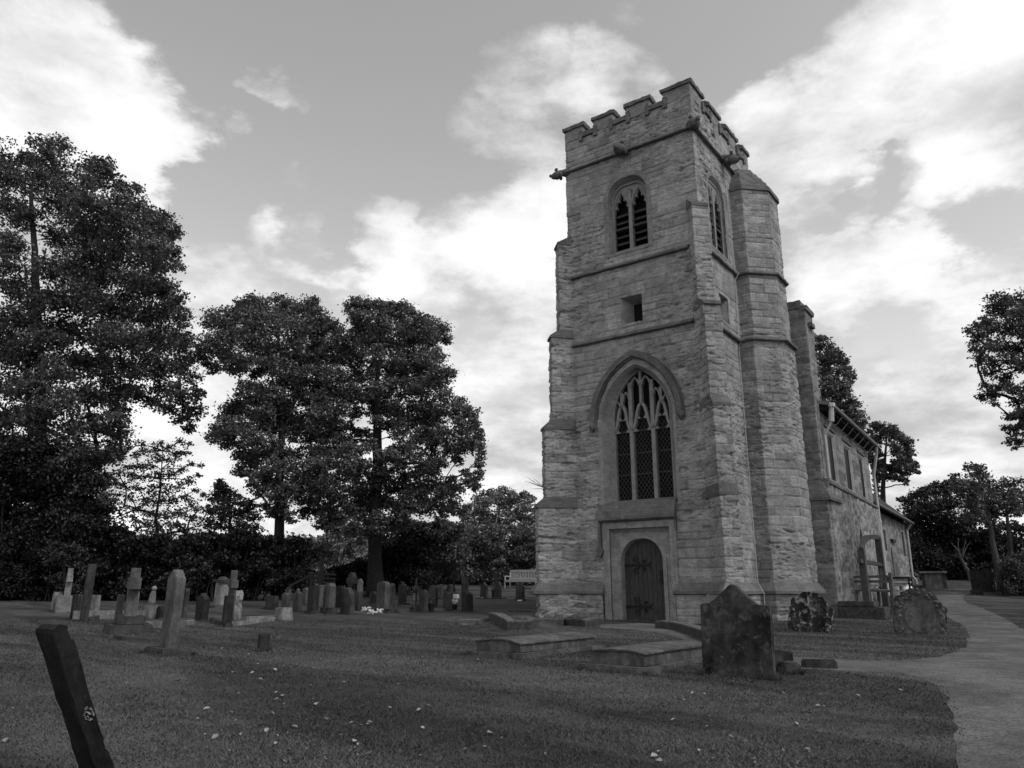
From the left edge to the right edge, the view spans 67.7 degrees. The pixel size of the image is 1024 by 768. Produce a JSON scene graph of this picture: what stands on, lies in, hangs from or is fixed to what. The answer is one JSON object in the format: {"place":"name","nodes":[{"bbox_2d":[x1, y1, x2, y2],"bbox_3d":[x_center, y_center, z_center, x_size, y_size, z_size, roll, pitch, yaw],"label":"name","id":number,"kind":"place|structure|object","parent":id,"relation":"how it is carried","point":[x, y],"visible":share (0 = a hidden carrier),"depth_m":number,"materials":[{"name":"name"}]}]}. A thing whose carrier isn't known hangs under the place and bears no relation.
{"place":"outdoors","nodes":[
{"label":"outdoors","id":0,"kind":"place"},
{"bbox_2d":[0,577,1023,767],"bbox_3d":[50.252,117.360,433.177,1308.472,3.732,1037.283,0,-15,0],"label":"ground","id":1,"kind":"structure","parent":0,"point":[1009,606],"depth_m":7.45,"materials":[{"name":"plant"}]},
{"bbox_2d":[0,430,124,599],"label":"dark bush","id":2,"kind":"object","parent":1,"relation":"on","point":[22,466],"visible":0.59,"depth_m":31.84,"materials":[{"name":"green plant"}]},
{"bbox_2d":[54,568,73,612],"bbox_3d":[-13.768,6.453,23.644,0.544,1.452,0.680,9,-18,-31],"label":"stone cross","id":3,"kind":"object","parent":1,"relation":"on","point":[63,603],"visible":0.74,"depth_m":23.32,"materials":[{"name":"stone"}]},
{"bbox_2d":[33,537,97,601],"bbox_3d":[-17.767,7.411,30.440,2.832,2.674,2.016,0,-15,0],"label":"leafy shrub","id":4,"kind":"object","parent":1,"relation":"on","point":[62,556],"visible":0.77,"depth_m":30.31,"materials":[{"name":"black plant"}]},
{"bbox_2d":[35,624,113,767],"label":"headstone","id":5,"kind":"object","parent":1,"relation":"on","point":[57,644],"visible":1,"depth_m":4.45,"materials":[{"name":"stone"}]},
{"bbox_2d":[70,594,78,617],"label":"headstone","id":6,"kind":"object","parent":1,"relation":"on","point":[74,602],"visible":0.58,"depth_m":20.99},
{"bbox_2d":[79,564,96,620],"bbox_3d":[-11.357,5.639,20.429,0.205,1.608,0.103,12,-13,-38],"label":"headstone","id":7,"kind":"object","parent":1,"relation":"on","point":[87,593],"visible":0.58,"depth_m":20.40,"materials":[{"name":"stone"}]},
{"bbox_2d":[80,595,100,610],"bbox_3d":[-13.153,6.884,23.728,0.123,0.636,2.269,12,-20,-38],"label":"headstone","id":8,"kind":"object","parent":1,"relation":"on","point":[95,602],"visible":0.36,"depth_m":22.97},
{"bbox_2d":[0,131,208,546],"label":"tree","id":9,"kind":"object","parent":1,"relation":"on","point":[38,336],"visible":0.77,"depth_m":35.88,"materials":[{"name":"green plant"}]},
{"bbox_2d":[72,610,144,618],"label":"grave kerb","id":10,"kind":"structure","parent":1,"relation":"on","point":[106,614],"depth_m":20.91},
{"bbox_2d":[115,595,124,614],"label":"headstone","id":11,"kind":"object","parent":1,"relation":"on","point":[120,604],"visible":0.46,"depth_m":16.84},
{"bbox_2d":[113,635,130,639],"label":"grave kerb","id":12,"kind":"structure","parent":1,"relation":"on","point":[120,637],"depth_m":14.34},
{"bbox_2d":[105,568,152,634],"bbox_3d":[-8.204,4.727,16.470,0.832,1.478,1.040,9,-16,-31],"label":"stone cross","id":13,"kind":"object","parent":1,"relation":"on","point":[130,620],"visible":0.88,"depth_m":16.25,"materials":[{"name":"stone"}]},
{"bbox_2d":[0,521,260,600],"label":"boundary hedge","id":14,"kind":"object","parent":1,"relation":"on","point":[153,554],"visible":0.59,"depth_m":31.02,"materials":[{"name":"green plant"}]},
{"bbox_2d":[144,586,157,618],"bbox_3d":[-10.031,6.123,21.248,0.300,0.975,0.260,-11,-19,35],"label":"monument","id":15,"kind":"object","parent":1,"relation":"on","point":[150,608],"visible":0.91,"depth_m":21.16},
{"bbox_2d":[106,437,210,536],"bbox_3d":[-16.593,6.565,35.615,5.361,8.005,2.961,0,-15,0],"label":"young tree","id":16,"kind":"object","parent":1,"relation":"on","point":[157,527],"visible":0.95,"depth_m":35.74,"materials":[{"name":"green plant"}]},
{"bbox_2d":[156,606,163,618],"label":"headstone","id":17,"kind":"object","parent":1,"relation":"on","point":[160,611],"visible":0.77,"depth_m":20.98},
{"bbox_2d":[145,620,184,627],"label":"grave kerb","id":18,"kind":"structure","parent":1,"relation":"on","point":[156,624],"depth_m":17.79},
{"bbox_2d":[144,570,191,656],"bbox_3d":[-5.052,3.464,11.345,0.440,1.373,0.849,12,-17,-38],"label":"headstone","id":19,"kind":"object","parent":1,"relation":"on","point":[168,646],"visible":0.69,"depth_m":11.23,"materials":[{"name":"stone"}]},
{"bbox_2d":[181,588,189,617],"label":"headstone","id":20,"kind":"object","parent":1,"relation":"on","point":[185,603],"visible":0.55,"depth_m":21.60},
{"bbox_2d":[159,552,221,601],"bbox_3d":[-12.732,7.692,30.274,2.450,2.026,1.623,0,-15,0],"label":"leafy shrub","id":21,"kind":"object","parent":1,"relation":"on","point":[205,568],"visible":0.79,"depth_m":30.08,"materials":[{"name":"black plant"}]},
{"bbox_2d":[195,593,209,620],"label":"headstone","id":22,"kind":"object","parent":1,"relation":"on","point":[202,606],"visible":0.87,"depth_m":20.64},
{"bbox_2d":[193,576,228,607],"bbox_3d":[-9.865,7.208,25.894,1.240,1.324,1.240,-7,-17,35],"label":"headstone","id":23,"kind":"object","parent":1,"relation":"on","point":[221,589],"visible":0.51,"depth_m":25.78,"materials":[{"name":"stone"}]},
{"bbox_2d":[210,617,232,627],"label":"grave kerb","id":24,"kind":"structure","parent":1,"relation":"on","point":[217,621],"depth_m":18.98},
{"bbox_2d":[221,595,233,626],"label":"headstone","id":25,"kind":"object","parent":1,"relation":"on","point":[227,614],"visible":0.66,"depth_m":18.24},
{"bbox_2d":[228,570,238,621],"bbox_3d":[-7.119,5.438,19.361,0.191,1.380,0.446,9,-13,-31],"label":"stone cross","id":26,"kind":"object","parent":1,"relation":"on","point":[233,581],"visible":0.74,"depth_m":19.32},
{"bbox_2d":[200,478,268,533],"bbox_3d":[-12.845,7.177,34.894,2.691,5.608,3.305,11,-19,-35],"label":"tree","id":27,"kind":"object","parent":1,"relation":"on","point":[222,494],"visible":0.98,"depth_m":34.97,"materials":[{"name":"black plant"}]},
{"bbox_2d":[234,590,243,620],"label":"headstone","id":28,"kind":"object","parent":1,"relation":"on","point":[238,604],"visible":0.38,"depth_m":20.22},
{"bbox_2d":[167,529,315,600],"bbox_3d":[-10.836,7.453,31.224,5.790,2.976,3.088,0,-15,0],"label":"dark shrub","id":29,"kind":"object","parent":1,"relation":"on","point":[261,548],"visible":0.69,"depth_m":30.68,"materials":[{"name":"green plant"}]},
{"bbox_2d":[232,617,275,625],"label":"grave kerb","id":30,"kind":"structure","parent":1,"relation":"on","point":[247,622],"depth_m":19.45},
{"bbox_2d":[245,615,273,619],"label":"grave kerb","id":31,"kind":"structure","parent":1,"relation":"on","point":[253,617],"depth_m":20.88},
{"bbox_2d":[257,633,269,649],"bbox_3d":[-3.874,4.087,11.892,0.166,0.398,0.107,12,-20,-38],"label":"grave marker","id":32,"kind":"object","parent":1,"relation":"on","point":[263,639],"visible":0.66,"depth_m":11.87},
{"bbox_2d":[192,290,344,598],"bbox_3d":[-11.549,2.391,34.292,8.063,14.583,5.930,0,-15,0],"label":"sycamore tree","id":33,"kind":"object","parent":1,"relation":"on","point":[273,415],"visible":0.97,"depth_m":33.85,"materials":[{"name":"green plant"}]},
{"bbox_2d":[265,596,278,609],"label":"headstone","id":34,"kind":"object","parent":1,"relation":"on","point":[272,602],"visible":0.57,"depth_m":24.76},
{"bbox_2d":[274,607,292,620],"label":"stone block","id":35,"kind":"structure","parent":1,"relation":"on","point":[283,613],"depth_m":20.45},
{"bbox_2d":[281,593,289,606],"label":"headstone","id":36,"kind":"object","parent":35,"relation":"on","point":[285,602],"visible":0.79,"depth_m":24.35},
{"bbox_2d":[292,588,302,611],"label":"headstone","id":37,"kind":"object","parent":1,"relation":"on","point":[297,600],"visible":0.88,"depth_m":23.90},
{"bbox_2d":[302,588,307,604],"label":"headstone","id":38,"kind":"object","parent":1,"relation":"on","point":[305,596],"visible":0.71,"depth_m":27.02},
{"bbox_2d":[289,559,335,586],"bbox_3d":[-7.827,7.786,29.970,1.803,1.805,0.354,6,-16,-22],"label":"timber fence","id":39,"kind":"object","parent":1,"relation":"on","point":[321,574],"visible":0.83,"depth_m":30.04,"materials":[{"name":"wood"}]},
{"bbox_2d":[304,585,320,613],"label":"headstone","id":40,"kind":"object","parent":1,"relation":"on","point":[313,599],"visible":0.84,"depth_m":23.01,"materials":[{"name":"stone"}]},
{"bbox_2d":[289,537,337,580],"bbox_3d":[-8.799,7.945,32.972,2.494,2.650,2.024,-3,-15,10],"label":"overhanging shrub","id":41,"kind":"object","parent":1,"relation":"on","point":[318,551],"visible":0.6,"depth_m":32.73,"materials":[{"name":"black plant"}]},
{"bbox_2d":[318,585,323,606],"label":"headstone","id":42,"kind":"object","parent":1,"relation":"on","point":[321,592],"visible":0.64,"depth_m":25.80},
{"bbox_2d":[320,583,336,614],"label":"headstone","id":43,"kind":"object","parent":1,"relation":"on","point":[329,596],"visible":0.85,"depth_m":22.92,"materials":[{"name":"stone"}]},
{"bbox_2d":[312,528,367,580],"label":"distant tree","id":44,"kind":"object","parent":1,"relation":"on","point":[342,544],"visible":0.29,"depth_m":67.77,"materials":[{"name":"grey plant"}]},
{"bbox_2d":[335,586,344,606],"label":"headstone","id":45,"kind":"object","parent":1,"relation":"on","point":[340,590],"visible":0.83,"depth_m":25.76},
{"bbox_2d":[323,556,367,591],"bbox_3d":[-7.452,8.861,35.086,2.989,1.842,2.524,0,-15,0],"label":"dark shrub","id":46,"kind":"object","parent":1,"relation":"on","point":[343,570],"visible":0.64,"depth_m":34.73,"materials":[{"name":"black plant"}]},
{"bbox_2d":[340,588,354,614],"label":"headstone","id":47,"kind":"object","parent":1,"relation":"on","point":[348,601],"visible":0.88,"depth_m":22.75,"materials":[{"name":"stone"}]},
{"bbox_2d":[346,572,357,594],"bbox_3d":[-5.727,7.377,27.266,0.544,1.277,0.680,9,-18,-31],"label":"stone cross","id":48,"kind":"object","parent":1,"relation":"on","point":[352,580],"visible":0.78,"depth_m":27.20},
{"bbox_2d":[355,591,362,609],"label":"headstone","id":49,"kind":"object","parent":1,"relation":"on","point":[358,600],"visible":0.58,"depth_m":24.29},
{"bbox_2d":[369,591,376,603],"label":"headstone","id":50,"kind":"object","parent":1,"relation":"on","point":[372,597],"visible":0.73,"depth_m":27.82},
{"bbox_2d":[372,581,389,611],"bbox_3d":[-4.067,6.748,24.072,0.380,1.012,0.740,12,-19,-36],"label":"headstone","id":51,"kind":"object","parent":1,"relation":"on","point":[383,594],"visible":0.81,"depth_m":23.96,"materials":[{"name":"stone"}]},
{"bbox_2d":[286,295,488,596],"bbox_3d":[-5.712,2.490,34.795,9.359,14.514,6.386,0,-15,0],"label":"sycamore tree","id":52,"kind":"object","parent":1,"relation":"on","point":[411,329],"visible":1,"depth_m":33.77,"materials":[{"name":"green plant"}]},
{"bbox_2d":[384,602,398,612],"bbox_3d":[-3.654,6.781,23.163,0.257,0.341,0.388,-13,-20,40],"label":"potted plant","id":53,"kind":"object","parent":1,"relation":"on","point":[393,610],"visible":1,"depth_m":23.13,"materials":[{"name":"grey plant"}]},
{"bbox_2d":[390,583,394,603],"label":"headstone","id":54,"kind":"object","parent":1,"relation":"on","point":[392,592],"visible":0.69,"depth_m":27.07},
{"bbox_2d":[363,534,437,594],"bbox_3d":[-5.136,8.313,34.956,3.707,2.825,3.186,0,-15,0],"label":"dark shrub","id":55,"kind":"object","parent":1,"relation":"on","point":[414,559],"visible":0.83,"depth_m":34.63,"materials":[{"name":"black plant"}]},
{"bbox_2d":[397,584,407,604],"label":"headstone","id":56,"kind":"object","parent":1,"relation":"on","point":[402,593],"visible":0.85,"depth_m":27.27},
{"bbox_2d":[412,579,419,605],"bbox_3d":[-3.274,7.174,26.009,0.340,1.020,0.060,-11,-19,35],"label":"stone cross","id":57,"kind":"object","parent":1,"relation":"on","point":[415,588],"visible":0.88,"depth_m":26.02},
{"bbox_2d":[367,518,474,591],"bbox_3d":[-4.370,8.302,37.173,5.386,3.787,3.670,0,-15,0],"label":"leafy shrub","id":58,"kind":"object","parent":1,"relation":"on","point":[450,540],"visible":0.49,"depth_m":36.66,"materials":[{"name":"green plant"}]},
{"bbox_2d":[418,590,427,611],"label":"headstone","id":59,"kind":"object","parent":1,"relation":"on","point":[423,602],"visible":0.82,"depth_m":23.59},
{"bbox_2d":[428,585,437,606],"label":"headstone","id":60,"kind":"object","parent":1,"relation":"on","point":[433,590],"visible":0.73,"depth_m":25.98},
{"bbox_2d":[443,592,451,610],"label":"headstone","id":61,"kind":"object","parent":1,"relation":"on","point":[447,600],"visible":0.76,"depth_m":24.37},
{"bbox_2d":[461,576,468,594],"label":"headstone","id":62,"kind":"object","parent":1,"relation":"on","point":[464,583],"visible":0.56,"depth_m":29.75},
{"bbox_2d":[461,591,472,611],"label":"headstone","id":63,"kind":"object","parent":1,"relation":"on","point":[467,599],"visible":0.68,"depth_m":23.81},
{"bbox_2d":[426,522,535,584],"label":"scrub hedge","id":64,"kind":"object","parent":1,"relation":"on","point":[494,542],"visible":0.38,"depth_m":44.12,"materials":[{"name":"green plant"}]},
{"bbox_2d":[479,582,490,598],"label":"headstone","id":65,"kind":"object","parent":1,"relation":"on","point":[484,590],"visible":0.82,"depth_m":30.98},
{"bbox_2d":[455,485,536,533],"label":"distant tree","id":66,"kind":"object","parent":1,"relation":"on","point":[489,498],"visible":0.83,"depth_m":61.07,"materials":[{"name":"dark leaves"},{"name":"bark"}]},
{"bbox_2d":[491,582,504,598],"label":"headstone","id":67,"kind":"object","parent":1,"relation":"on","point":[497,590],"visible":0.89,"depth_m":30.74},
{"bbox_2d":[484,541,535,585],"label":"leafy shrub","id":68,"kind":"object","parent":1,"relation":"on","point":[519,557],"visible":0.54,"depth_m":42.89,"materials":[{"name":"black plant"}]},
{"bbox_2d":[516,584,524,599],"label":"headstone","id":69,"kind":"object","parent":1,"relation":"on","point":[520,590],"visible":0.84,"depth_m":29.63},
{"bbox_2d":[504,570,536,587],"bbox_3d":[0.549,9.950,38.919,1.820,0.952,0.701,-8,-17,27],"label":"garden bench","id":70,"kind":"object","parent":1,"relation":"on","point":[514,579],"visible":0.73,"depth_m":39.16,"materials":[{"name":"paint"}]},
{"bbox_2d":[50,587,991,681],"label":"long grass","id":71,"kind":"structure","parent":1,"relation":"on","point":[781,672],"depth_m":11.15,"materials":[{"name":"plant"}]},
{"bbox_2d":[466,632,603,658],"bbox_3d":[0.412,4.201,11.808,1.033,0.618,2.361,-11,-19,35],"label":"ledger tomb","id":72,"kind":"object","parent":1,"relation":"on","point":[524,646],"visible":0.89,"depth_m":11.21,"materials":[{"name":"stone"}]},
{"bbox_2d":[489,612,604,629],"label":"brick kerb","id":73,"kind":"structure","parent":1,"relation":"on","point":[505,621],"depth_m":16.72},
{"bbox_2d":[112,519,1023,581],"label":"woodland","id":74,"kind":"object","parent":1,"relation":"on","point":[123,524],"depth_m":101.40,"materials":[{"name":"black plant"}]},
{"bbox_2d":[578,640,702,674],"bbox_3d":[1.849,3.737,9.998,0.993,0.627,2.210,-11,-19,35],"label":"ledger tomb","id":75,"kind":"object","parent":1,"relation":"on","point":[656,657],"visible":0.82,"depth_m":9.38,"materials":[{"name":"stone"}]},
{"bbox_2d":[655,620,701,639],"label":"brick kerb","id":76,"kind":"structure","parent":1,"relation":"on","point":[694,630],"depth_m":16.50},
{"bbox_2d":[527,77,917,623],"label":"church","id":77,"kind":"structure","parent":1,"relation":"on","point":[702,443],"depth_m":22.21,"materials":[{"name":"stone"}]},
{"bbox_2d":[603,171,653,258],"bbox_3d":[3.663,-5.179,23.418,1.600,2.660,0.558,-11,-19,35],"label":"belfry window","id":78,"kind":"structure","parent":77,"relation":"in","point":[627,202],"depth_m":23.50,"materials":[{"name":"stone"}]},
{"bbox_2d":[620,294,642,324],"bbox_3d":[3.630,-2.151,22.548,0.690,0.840,0.432,-11,-19,35],"label":"loop window","id":79,"kind":"structure","parent":77,"relation":"in","point":[631,306],"depth_m":22.68,"materials":[{"name":"stone"}]},
{"bbox_2d":[589,350,685,522],"bbox_3d":[3.589,1.405,21.515,2.992,4.891,0.666,-11,-19,35],"label":"west window","id":80,"kind":"structure","parent":77,"relation":"in","point":[638,446],"depth_m":21.67,"materials":[{"name":"stone"}]},
{"bbox_2d":[625,540,665,620],"bbox_3d":[3.611,5.347,20.644,1.220,2.210,0.128,-11,-19,35],"label":"west door","id":81,"kind":"structure","parent":77,"relation":"in","point":[644,577],"depth_m":20.66,"materials":[{"name":"black wood"}]},
{"bbox_2d":[705,171,730,263],"bbox_3d":[6.117,-5.126,23.193,0.279,2.680,1.600,-11,-19,35],"label":"belfry window","id":82,"kind":"structure","parent":77,"relation":"in","point":[714,189],"depth_m":23.42,"materials":[{"name":"stone"}]},
{"bbox_2d":[719,293,729,323],"bbox_3d":[6.036,-2.163,22.410,0.432,0.790,0.690,-11,-19,35],"label":"loop window","id":83,"kind":"structure","parent":77,"relation":"in","point":[724,309],"depth_m":22.58,"materials":[{"name":"stone"}]},
{"bbox_2d":[823,424,839,484],"bbox_3d":[10.230,2.274,24.487,0.150,1.755,1.540,-10,-18,32],"label":"nave window","id":84,"kind":"structure","parent":77,"relation":"in","point":[830,435],"depth_m":24.80,"materials":[{"name":"stone"}]},
{"bbox_2d":[841,438,855,492],"bbox_3d":[11.766,2.879,26.718,0.150,1.755,1.510,-10,-18,32],"label":"nave window","id":85,"kind":"structure","parent":77,"relation":"in","point":[846,446],"depth_m":26.95,"materials":[{"name":"stone"}]},
{"bbox_2d":[857,450,868,499],"bbox_3d":[13.255,3.466,28.880,0.150,1.755,1.290,-10,-18,32],"label":"nave window","id":86,"kind":"structure","parent":77,"relation":"in","point":[860,455],"depth_m":29.09,"materials":[{"name":"stone"}]},
{"bbox_2d":[858,522,871,595],"bbox_3d":[11.856,6.501,25.716,0.140,3.640,1.320,-10,-18,32],"label":"south doorway","id":87,"kind":"structure","parent":77,"relation":"in","point":[860,533],"depth_m":26.17,"materials":[{"name":"stone"}]},
{"bbox_2d":[882,527,887,552],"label":"chancel window","id":88,"kind":"structure","parent":77,"relation":"in","point":[883,528],"depth_m":33.82,"materials":[{"name":"stone"}]},
{"bbox_2d":[890,542,895,575],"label":"lancet window","id":89,"kind":"structure","parent":77,"relation":"in","point":[891,552],"depth_m":34.72,"materials":[{"name":"stone"}]},
{"bbox_2d":[900,529,906,558],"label":"chancel window","id":90,"kind":"structure","parent":77,"relation":"in","point":[901,531],"depth_m":38.63,"materials":[{"name":"stone"}]},
{"bbox_2d":[700,584,775,680],"bbox_3d":[2.596,2.904,8.818,0.827,1.138,0.118,-10,-20,35],"label":"headstone","id":91,"kind":"object","parent":1,"relation":"on","point":[737,635],"visible":0.88,"depth_m":8.77,"materials":[{"name":"stone"}]},
{"bbox_2d":[774,649,793,668],"bbox_3d":[3.247,3.385,9.195,0.285,0.367,0.272,-3,-15,11],"label":"loose stone","id":92,"kind":"object","parent":1,"relation":"on","point":[784,655],"visible":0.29,"depth_m":9.11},
{"bbox_2d":[778,661,799,673],"bbox_3d":[3.271,3.396,8.998,0.218,0.252,0.222,-1,-15,2],"label":"loose stone","id":93,"kind":"object","parent":1,"relation":"on","point":[792,665],"visible":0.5,"depth_m":8.93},
{"bbox_2d":[788,592,833,632],"bbox_3d":[6.394,4.958,16.400,0.992,0.967,0.163,-8,-17,35],"label":"headstone","id":94,"kind":"object","parent":1,"relation":"on","point":[811,611],"visible":0.94,"depth_m":16.36,"materials":[{"name":"stone"}]},
{"bbox_2d":[801,658,837,668],"bbox_3d":[3.855,3.550,9.557,0.431,0.235,0.228,-4,-16,15],"label":"loose stone","id":95,"kind":"object","parent":1,"relation":"on","point":[829,663],"visible":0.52,"depth_m":9.49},
{"bbox_2d":[814,333,870,433],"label":"tall tree","id":96,"kind":"object","parent":1,"relation":"on","point":[837,391],"visible":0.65,"depth_m":57.13,"materials":[{"name":"black plant"}]},
{"bbox_2d":[837,601,889,619],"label":"stone steps","id":97,"kind":"structure","parent":1,"relation":"on","point":[859,610],"depth_m":21.25,"materials":[{"name":"stone"}]},
{"bbox_2d":[857,535,889,609],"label":"timber arch","id":98,"kind":"structure","parent":1,"relation":"on","point":[862,561],"depth_m":23.17,"materials":[{"name":"grey wood"}]},
{"bbox_2d":[853,573,903,612],"bbox_3d":[11.183,6.441,23.584,0.620,1.150,1.600,10,-18,-33],"label":"timber bench","id":99,"kind":"object","parent":1,"relation":"on","point":[891,583],"visible":0.45,"depth_m":23.17,"materials":[{"name":"grey wood"}]},
{"bbox_2d":[866,420,921,502],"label":"tall tree","id":100,"kind":"object","parent":1,"relation":"on","point":[902,464],"visible":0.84,"depth_m":52.01,"materials":[{"name":"black plant"}]},
{"bbox_2d":[886,577,912,605],"bbox_3d":[13.353,7.115,26.145,0.757,0.980,0.760,-10,-18,32],"label":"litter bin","id":101,"kind":"object","parent":1,"relation":"on","point":[907,586],"visible":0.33,"depth_m":25.96,"materials":[{"name":"plastic"}]},
{"bbox_2d":[893,587,947,634],"bbox_3d":[8.451,4.761,15.825,1.034,1.067,0.161,-5,-16,22],"label":"headstone","id":102,"kind":"object","parent":1,"relation":"on","point":[918,611],"visible":0.96,"depth_m":15.78,"materials":[{"name":"stone"}]},
{"bbox_2d":[918,571,946,587],"bbox_3d":[20.191,9.519,36.551,1.160,1.039,1.700,-7,-17,25],"label":"chest tomb","id":103,"kind":"object","parent":1,"relation":"on","point":[933,579],"visible":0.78,"depth_m":36.01,"materials":[{"name":"stone"}]},
{"bbox_2d":[895,480,1023,580],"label":"dark thicket","id":104,"kind":"object","parent":1,"relation":"on","point":[943,530],"visible":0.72,"depth_m":47.21,"materials":[{"name":"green plant"}]},
{"bbox_2d":[951,540,970,581],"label":"bare tree","id":105,"kind":"object","parent":1,"relation":"on","point":[963,562],"visible":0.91,"depth_m":42.94,"materials":[{"name":"grey plant"}]},
{"bbox_2d":[969,570,995,591],"bbox_3d":[20.816,8.767,33.742,0.920,1.065,0.122,-11,-19,35],"label":"headstone","id":106,"kind":"object","parent":1,"relation":"on","point":[982,580],"visible":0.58,"depth_m":33.71,"materials":[{"name":"stone"}]},
{"bbox_2d":[943,461,1023,593],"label":"airy tree","id":107,"kind":"object","parent":1,"relation":"on","point":[984,508],"visible":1,"depth_m":33.36,"materials":[{"name":"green plant"}]},
{"bbox_2d":[961,288,1023,450],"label":"tree","id":108,"kind":"object","parent":1,"relation":"on","point":[1008,326],"visible":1,"depth_m":22.64,"materials":[{"name":"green plant"}]},
{"bbox_2d":[992,548,1023,595],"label":"clipped bush","id":109,"kind":"object","parent":1,"relation":"on","point":[1010,578],"visible":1,"depth_m":31.65,"materials":[{"name":"black plant"}]},
{"bbox_2d":[1006,503,1023,555],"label":"bare tree","id":110,"kind":"object","parent":1,"relation":"on","point":[1009,538],"visible":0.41,"depth_m":39.35,"materials":[{"name":"grey plant"}]},
{"bbox_2d":[0,0,1023,538],"label":"sky","id":111,"kind":"structure","parent":0,"point":[333,151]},
{"bbox_2d":[599,595,1023,767],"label":"path","id":112,"kind":"structure","parent":0,"point":[981,678],"depth_m":8.86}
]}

